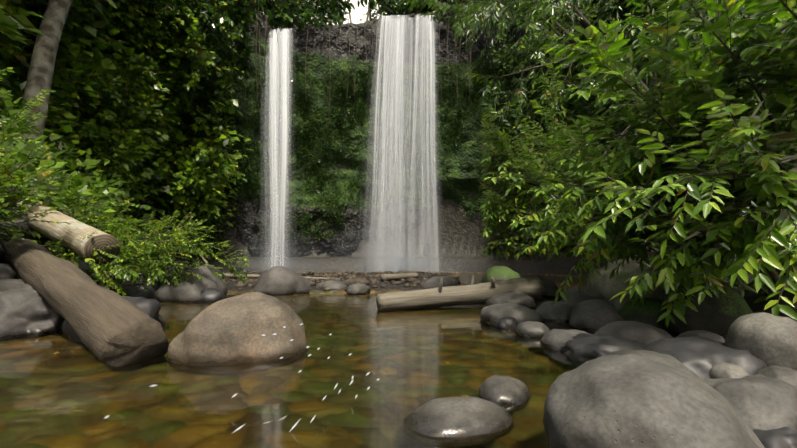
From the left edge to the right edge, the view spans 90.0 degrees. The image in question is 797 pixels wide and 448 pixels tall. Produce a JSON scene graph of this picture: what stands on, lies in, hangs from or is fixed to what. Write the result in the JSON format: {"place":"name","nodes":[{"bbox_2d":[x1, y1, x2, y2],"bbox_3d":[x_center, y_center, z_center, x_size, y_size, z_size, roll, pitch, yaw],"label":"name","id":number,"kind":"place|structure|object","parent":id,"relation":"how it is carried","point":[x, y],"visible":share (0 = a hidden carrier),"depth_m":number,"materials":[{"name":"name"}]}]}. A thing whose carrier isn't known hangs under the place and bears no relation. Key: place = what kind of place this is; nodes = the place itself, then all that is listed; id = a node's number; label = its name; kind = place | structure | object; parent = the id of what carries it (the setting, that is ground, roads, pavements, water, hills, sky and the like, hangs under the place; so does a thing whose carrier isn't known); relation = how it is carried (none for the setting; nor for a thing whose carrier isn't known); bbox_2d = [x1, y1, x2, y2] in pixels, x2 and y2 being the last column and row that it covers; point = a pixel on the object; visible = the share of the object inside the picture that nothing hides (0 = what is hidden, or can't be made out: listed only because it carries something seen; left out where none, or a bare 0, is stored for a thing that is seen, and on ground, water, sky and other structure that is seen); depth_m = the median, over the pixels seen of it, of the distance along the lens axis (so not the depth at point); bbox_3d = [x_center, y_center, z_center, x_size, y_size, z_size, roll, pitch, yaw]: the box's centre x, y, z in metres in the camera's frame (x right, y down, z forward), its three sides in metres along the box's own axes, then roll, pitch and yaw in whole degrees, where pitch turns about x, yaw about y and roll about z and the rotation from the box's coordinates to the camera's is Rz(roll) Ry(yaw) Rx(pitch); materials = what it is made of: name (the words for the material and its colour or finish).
{"place":"outdoors","nodes":[
{"label":"outdoors","id":0,"kind":"place"},
{"bbox_2d":[73,0,246,210],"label":"foliage","id":1,"kind":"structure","parent":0,"point":[196,62],"depth_m":16.07,"materials":[{"name":"green plant"}]},
{"bbox_2d":[229,226,331,271],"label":"mist","id":2,"kind":"structure","parent":0,"point":[283,255],"depth_m":19.39,"materials":[{"name":"white liquid"}]},
{"bbox_2d":[263,0,451,24],"bbox_3d":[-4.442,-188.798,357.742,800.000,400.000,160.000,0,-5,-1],"label":"sky","id":3,"kind":"structure","parent":0,"point":[357,13],"depth_m":357.25,"materials":[{"name":"white"}]},
{"bbox_2d":[279,248,437,271],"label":"mist","id":4,"kind":"structure","parent":0,"point":[345,265],"depth_m":20.64,"materials":[{"name":"white liquid"}]},
{"bbox_2d":[306,213,479,272],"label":"mist","id":5,"kind":"structure","parent":0,"point":[400,250],"depth_m":21.32,"materials":[{"name":"white liquid"}]},
{"bbox_2d":[1,165,796,338],"bbox_3d":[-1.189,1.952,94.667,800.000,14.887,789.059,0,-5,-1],"label":"ground","id":6,"kind":"structure","parent":0,"point":[461,233],"depth_m":21.70,"materials":[{"name":"brown soil"}]},
{"bbox_2d":[0,241,6,263],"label":"bank rock","id":7,"kind":"object","parent":6,"relation":"on","point":[2,256],"visible":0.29,"depth_m":5.07,"materials":[{"name":"grey stone"}]},
{"bbox_2d":[0,263,17,278],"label":"bank rock","id":8,"kind":"object","parent":6,"relation":"on","point":[7,271],"visible":0.46,"depth_m":4.54,"materials":[{"name":"grey stone"}]},
{"bbox_2d":[0,215,51,240],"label":"shrub","id":9,"kind":"object","parent":6,"relation":"on","point":[26,234],"visible":0.08,"depth_m":6.04,"materials":[{"name":"green plant"}]},
{"bbox_2d":[17,200,120,264],"bbox_3d":[-5.311,-0.025,6.072,3.711,0.405,0.404,13,3,32],"label":"sawn log","id":10,"kind":"object","parent":6,"relation":"on","point":[74,232],"visible":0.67,"depth_m":5.26,"materials":[{"name":"brown wood"}]},
{"bbox_2d":[67,258,92,275],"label":"bank rock","id":11,"kind":"object","parent":6,"relation":"on","point":[82,265],"visible":0.06,"depth_m":5.93,"materials":[{"name":"grey stone"}]},
{"bbox_2d":[92,267,139,292],"bbox_3d":[-4.933,0.973,6.915,0.912,0.455,0.990,-1,-7,-14],"label":"shrub","id":12,"kind":"object","parent":6,"relation":"on","point":[128,282],"visible":0.1,"depth_m":6.58,"materials":[{"name":"green plant"}]},
{"bbox_2d":[0,0,421,290],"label":"foliage","id":13,"kind":"object","parent":6,"relation":"on","point":[243,41],"depth_m":12.01,"materials":[{"name":"green plant"}]},
{"bbox_2d":[201,254,426,279],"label":"water","id":14,"kind":"structure","parent":6,"relation":"on","point":[228,275],"depth_m":12.04,"materials":[{"name":"liquid"}]},
{"bbox_2d":[0,272,677,447],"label":"water surface","id":15,"kind":"object","parent":6,"relation":"on","point":[73,393],"depth_m":2.36,"materials":[{"name":"brown liquid"}]},
{"bbox_2d":[0,278,25,290],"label":"bank rock","id":16,"kind":"object","parent":15,"relation":"on","point":[5,284],"visible":0.08,"depth_m":4.33,"materials":[{"name":"grey stone"}]},
{"bbox_2d":[0,283,64,340],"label":"boulder","id":17,"kind":"object","parent":15,"relation":"on","point":[26,309],"visible":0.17,"depth_m":3.90,"materials":[{"name":"grey stone"}]},
{"bbox_2d":[4,238,168,365],"bbox_3d":[-3.450,0.635,4.100,4.081,0.438,0.453,10,2,37],"label":"log","id":18,"kind":"object","parent":15,"relation":"on","point":[110,327],"visible":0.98,"depth_m":3.20,"materials":[{"name":"brown wood"}]},
{"bbox_2d":[62,296,165,338],"bbox_3d":[-2.906,1.036,4.132,0.908,0.595,0.791,2,-4,-44],"label":"boulder","id":19,"kind":"object","parent":15,"relation":"on","point":[151,308],"visible":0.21,"depth_m":4.09,"materials":[{"name":"grey stone"}]},
{"bbox_2d":[0,67,248,295],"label":"shrub leaves","id":20,"kind":"object","parent":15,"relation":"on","point":[120,261],"visible":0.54,"depth_m":6.17,"materials":[{"name":"green plant"}]},
{"bbox_2d":[119,274,160,298],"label":"boulder","id":21,"kind":"object","parent":15,"relation":"on","point":[136,290],"visible":0.17,"depth_m":6.74,"materials":[{"name":"grey stone"}]},
{"bbox_2d":[154,265,226,302],"bbox_3d":[-3.811,1.273,7.380,1.190,1.001,1.326,6,-2,-13],"label":"boulder","id":22,"kind":"object","parent":15,"relation":"on","point":[189,290],"visible":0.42,"depth_m":6.96,"materials":[{"name":"grey stone"}]},
{"bbox_2d":[198,288,224,301],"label":"boulder","id":23,"kind":"object","parent":15,"relation":"on","point":[211,295],"visible":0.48,"depth_m":6.89,"materials":[{"name":"grey stone"}]},
{"bbox_2d":[168,292,307,365],"bbox_3d":[-1.297,0.960,3.264,1.010,0.764,0.916,-5,-8,-24],"label":"boulder","id":24,"kind":"object","parent":15,"relation":"on","point":[232,330],"visible":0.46,"depth_m":2.93,"materials":[{"name":"brown stone"}]},
{"bbox_2d":[104,324,378,432],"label":"splash droplets","id":25,"kind":"object","parent":15,"relation":"on","point":[298,372],"visible":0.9,"depth_m":1.71},
{"bbox_2d":[254,266,310,294],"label":"boulder","id":26,"kind":"object","parent":15,"relation":"on","point":[278,280],"visible":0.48,"depth_m":8.31,"materials":[{"name":"grey stone"}]},
{"bbox_2d":[316,279,346,290],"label":"boulder","id":27,"kind":"object","parent":15,"relation":"on","point":[335,284],"visible":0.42,"depth_m":8.89,"materials":[{"name":"grey stone"}]},
{"bbox_2d":[346,283,370,294],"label":"boulder","id":28,"kind":"object","parent":15,"relation":"on","point":[358,289],"visible":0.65,"depth_m":8.29,"materials":[{"name":"grey stone"}]},
{"bbox_2d":[225,262,502,291],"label":"gravel stones","id":29,"kind":"object","parent":15,"relation":"on","point":[354,279],"visible":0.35,"depth_m":11.71,"materials":[{"name":"gravel"}]},
{"bbox_2d":[0,0,792,256],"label":"foliage","id":30,"kind":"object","parent":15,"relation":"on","point":[82,186],"depth_m":12.40,"materials":[{"name":"green plant"}]},
{"bbox_2d":[228,2,470,119],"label":"hanging vines","id":31,"kind":"object","parent":30,"relation":"attached to","point":[469,78],"visible":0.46,"depth_m":22.29,"materials":[{"name":"green plant"}]},
{"bbox_2d":[388,15,404,271],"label":"waterfall","id":32,"kind":"object","parent":15,"relation":"on","point":[397,64],"visible":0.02,"depth_m":22.42,"materials":[{"name":"white liquid"}]},
{"bbox_2d":[354,15,410,271],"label":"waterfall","id":33,"kind":"structure","parent":32,"relation":"attached to","point":[391,39],"depth_m":22.11,"materials":[{"name":"white liquid"}]},
{"bbox_2d":[397,15,408,270],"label":"waterfall","id":34,"kind":"object","parent":15,"relation":"on","point":[402,59],"depth_m":22.28,"materials":[{"name":"white liquid"}]},
{"bbox_2d":[407,15,424,268],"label":"waterfall","id":35,"kind":"object","parent":15,"relation":"on","point":[414,91],"visible":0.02,"depth_m":22.07,"materials":[{"name":"white liquid"}]},
{"bbox_2d":[402,15,443,271],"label":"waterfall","id":36,"kind":"structure","parent":35,"relation":"attached to","point":[424,62],"depth_m":21.79,"materials":[{"name":"white liquid"}]},
{"bbox_2d":[425,15,438,271],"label":"waterfall","id":37,"kind":"object","parent":15,"relation":"on","point":[430,29],"visible":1,"depth_m":22.01,"materials":[{"name":"white liquid"}]},
{"bbox_2d":[422,276,457,288],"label":"boulder","id":38,"kind":"object","parent":15,"relation":"on","point":[433,282],"visible":0.35,"depth_m":8.67,"materials":[{"name":"grey stone"}]},
{"bbox_2d":[405,397,512,436],"bbox_3d":[0.274,0.912,1.835,0.528,0.172,0.381,1,1,-18],"label":"rock","id":39,"kind":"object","parent":15,"relation":"on","point":[454,416],"depth_m":1.76,"materials":[{"name":"grey stone"}]},
{"bbox_2d":[376,276,545,310],"bbox_3d":[0.998,1.108,6.164,2.719,0.400,0.419,-2,-4,-16],"label":"drift log","id":40,"kind":"object","parent":15,"relation":"on","point":[483,293],"visible":0.88,"depth_m":6.06,"materials":[{"name":"brown wood"}]},
{"bbox_2d":[438,275,495,292],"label":"branch stubs","id":41,"kind":"object","parent":40,"relation":"on","point":[472,283],"visible":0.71,"depth_m":6.12,"materials":[{"name":"wood"}]},
{"bbox_2d":[481,266,520,282],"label":"boulder","id":42,"kind":"object","parent":15,"relation":"on","point":[497,273],"visible":0.52,"depth_m":12.09,"materials":[{"name":"green stone"}]},
{"bbox_2d":[479,375,529,405],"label":"rock","id":43,"kind":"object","parent":15,"relation":"on","point":[504,390],"depth_m":2.10,"materials":[{"name":"grey stone"}]},
{"bbox_2d":[496,317,518,328],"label":"boulder","id":44,"kind":"object","parent":15,"relation":"on","point":[507,323],"visible":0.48,"depth_m":4.28,"materials":[{"name":"grey stone"}]},
{"bbox_2d":[485,291,536,308],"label":"boulder","id":45,"kind":"object","parent":15,"relation":"on","point":[520,298],"visible":0.44,"depth_m":5.96,"materials":[{"name":"grey stone"}]},
{"bbox_2d":[480,303,544,324],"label":"boulder","id":46,"kind":"object","parent":15,"relation":"on","point":[494,314],"visible":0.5,"depth_m":4.57,"materials":[{"name":"grey stone"}]},
{"bbox_2d":[514,321,549,337],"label":"boulder","id":47,"kind":"object","parent":15,"relation":"on","point":[536,329],"visible":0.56,"depth_m":3.83,"materials":[{"name":"grey stone"}]},
{"bbox_2d":[542,280,560,297],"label":"boulder","id":48,"kind":"object","parent":15,"relation":"on","point":[551,288],"visible":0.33,"depth_m":7.74,"materials":[{"name":"grey stone"}]},
{"bbox_2d":[535,301,573,321],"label":"boulder","id":49,"kind":"object","parent":15,"relation":"on","point":[552,311],"visible":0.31,"depth_m":4.79,"materials":[{"name":"grey stone"}]},
{"bbox_2d":[540,329,588,349],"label":"boulder","id":50,"kind":"object","parent":15,"relation":"on","point":[556,339],"visible":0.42,"depth_m":3.34,"materials":[{"name":"grey stone"}]},
{"bbox_2d":[560,286,604,305],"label":"boulder","id":51,"kind":"object","parent":15,"relation":"on","point":[573,296],"visible":0.25,"depth_m":5.29,"materials":[{"name":"grey stone"}]},
{"bbox_2d":[569,299,622,331],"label":"boulder","id":52,"kind":"object","parent":15,"relation":"on","point":[593,315],"visible":0.46,"depth_m":4.13,"materials":[{"name":"grey stone"}]},
{"bbox_2d":[560,333,646,360],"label":"boulder","id":53,"kind":"object","parent":15,"relation":"on","point":[583,346],"visible":0.4,"depth_m":2.94,"materials":[{"name":"grey stone"}]},
{"bbox_2d":[586,258,669,312],"bbox_3d":[3.321,1.010,5.718,1.070,1.033,1.149,-5,-3,14],"label":"boulder","id":54,"kind":"object","parent":15,"relation":"on","point":[605,286],"visible":0.25,"depth_m":5.40,"materials":[{"name":"grey stone"}]},
{"bbox_2d":[595,321,672,343],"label":"boulder","id":55,"kind":"object","parent":15,"relation":"on","point":[641,332],"visible":0.38,"depth_m":3.25,"materials":[{"name":"grey stone"}]},
{"bbox_2d":[619,297,664,329],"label":"boulder","id":56,"kind":"object","parent":15,"relation":"on","point":[649,312],"visible":0.31,"depth_m":4.16,"materials":[{"name":"stone"}]},
{"bbox_2d":[543,354,764,447],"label":"boulder","id":57,"kind":"object","parent":15,"relation":"on","point":[625,401],"visible":1,"depth_m":1.33,"materials":[{"name":"grey stone"}]},
{"bbox_2d":[610,350,700,379],"bbox_3d":[1.311,0.884,2.125,0.514,0.417,0.575,-6,0,-5],"label":"boulder","id":58,"kind":"object","parent":15,"relation":"on","point":[669,360],"visible":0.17,"depth_m":2.05,"materials":[{"name":"grey stone"}]},
{"bbox_2d":[676,330,724,342],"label":"boulder","id":59,"kind":"object","parent":15,"relation":"on","point":[711,335],"visible":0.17,"depth_m":3.16,"materials":[{"name":"grey stone"}]},
{"bbox_2d":[641,336,766,379],"bbox_3d":[2.030,0.940,2.683,0.854,0.318,0.719,4,-13,-44],"label":"boulder","id":60,"kind":"object","parent":15,"relation":"on","point":[698,356],"visible":0.4,"depth_m":2.50,"materials":[{"name":"grey stone"}]},
{"bbox_2d":[662,281,752,335],"bbox_3d":[3.057,0.922,3.988,0.735,0.857,0.631,0,-1,22],"label":"boulder","id":61,"kind":"object","parent":15,"relation":"on","point":[722,313],"visible":0.33,"depth_m":3.75,"materials":[{"name":"stone"}]},
{"bbox_2d":[709,362,748,378],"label":"boulder","id":62,"kind":"object","parent":15,"relation":"on","point":[721,370],"visible":0.23,"depth_m":2.32,"materials":[{"name":"grey stone"}]},
{"bbox_2d":[702,374,796,429],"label":"boulder","id":63,"kind":"object","parent":15,"relation":"on","point":[760,401],"visible":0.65,"depth_m":1.52,"materials":[{"name":"grey stone"}]},
{"bbox_2d":[724,312,796,370],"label":"boulder","id":64,"kind":"object","parent":15,"relation":"on","point":[769,339],"visible":0.6,"depth_m":2.45,"materials":[{"name":"grey stone"}]},
{"bbox_2d":[753,426,796,447],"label":"boulder","id":65,"kind":"object","parent":15,"relation":"on","point":[784,437],"visible":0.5,"depth_m":1.37,"materials":[{"name":"grey stone"}]},
{"bbox_2d":[757,366,796,386],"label":"boulder","id":66,"kind":"object","parent":15,"relation":"on","point":[787,375],"visible":0.27,"depth_m":2.04,"materials":[{"name":"grey stone"}]},
{"label":"foam","id":67,"kind":"object","parent":15,"relation":"on","visible":0},
{"bbox_2d":[364,16,390,271],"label":"waterfall","id":68,"kind":"object","parent":67,"relation":"on","point":[376,154],"visible":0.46,"depth_m":21.89,"materials":[{"name":"white liquid"}]},
{"bbox_2d":[32,0,688,256],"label":"cliff rock","id":69,"kind":"object","parent":6,"relation":"on","point":[458,180],"visible":0.21,"depth_m":23.04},
{"bbox_2d":[0,0,251,232],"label":"tree","id":70,"kind":"object","parent":69,"relation":"on","point":[73,100],"visible":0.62,"depth_m":14.27,"materials":[{"name":"green plant"}]},
{"bbox_2d":[6,0,427,170],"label":"tree trunks","id":71,"kind":"object","parent":69,"relation":"on","point":[41,67],"visible":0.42,"depth_m":9.95,"materials":[{"name":"grey plant"}]},
{"bbox_2d":[264,28,282,269],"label":"waterfall","id":72,"kind":"object","parent":69,"relation":"on","point":[275,197],"visible":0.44,"depth_m":20.13,"materials":[{"name":"white liquid"}]},
{"bbox_2d":[259,28,295,269],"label":"waterfall","id":73,"kind":"structure","parent":69,"relation":"on","point":[282,48],"depth_m":20.40,"materials":[{"name":"white liquid"}]},
{"bbox_2d":[273,29,291,266],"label":"waterfall","id":74,"kind":"object","parent":69,"relation":"on","point":[284,143],"visible":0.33,"depth_m":20.26,"materials":[{"name":"white liquid"}]},
{"bbox_2d":[198,47,536,243],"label":"cliff ferns","id":75,"kind":"object","parent":69,"relation":"attached to","point":[323,143],"visible":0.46,"depth_m":22.78,"materials":[{"name":"green plant"}]},
{"bbox_2d":[361,17,439,271],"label":"waterfall","id":76,"kind":"structure","parent":69,"relation":"on","point":[403,140],"depth_m":21.82,"materials":[{"name":"white liquid"}]},
{"bbox_2d":[376,16,392,271],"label":"waterfall","id":77,"kind":"object","parent":6,"relation":"on","point":[385,33],"visible":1,"depth_m":21.93,"materials":[{"name":"white liquid"}]},
{"bbox_2d":[380,273,418,280],"bbox_3d":[0.057,1.538,11.613,0.196,0.207,1.599,-4,-6,38],"label":"log","id":78,"kind":"object","parent":6,"relation":"on","point":[389,277],"visible":0.83,"depth_m":11.37,"materials":[{"name":"brown wood"}]},
{"bbox_2d":[127,0,796,251],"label":"dark foliage wall","id":79,"kind":"structure","parent":6,"relation":"on","point":[322,10],"depth_m":22.73,"materials":[{"name":"green plant"}]},
{"bbox_2d":[396,0,796,313],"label":"tree","id":80,"kind":"object","parent":6,"relation":"on","point":[510,18],"depth_m":5.94,"materials":[{"name":"green plant"}]},
{"bbox_2d":[478,0,796,327],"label":"shrub leaves","id":81,"kind":"object","parent":6,"relation":"on","point":[773,191],"visible":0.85,"depth_m":3.33,"materials":[{"name":"green plant"}]}
]}

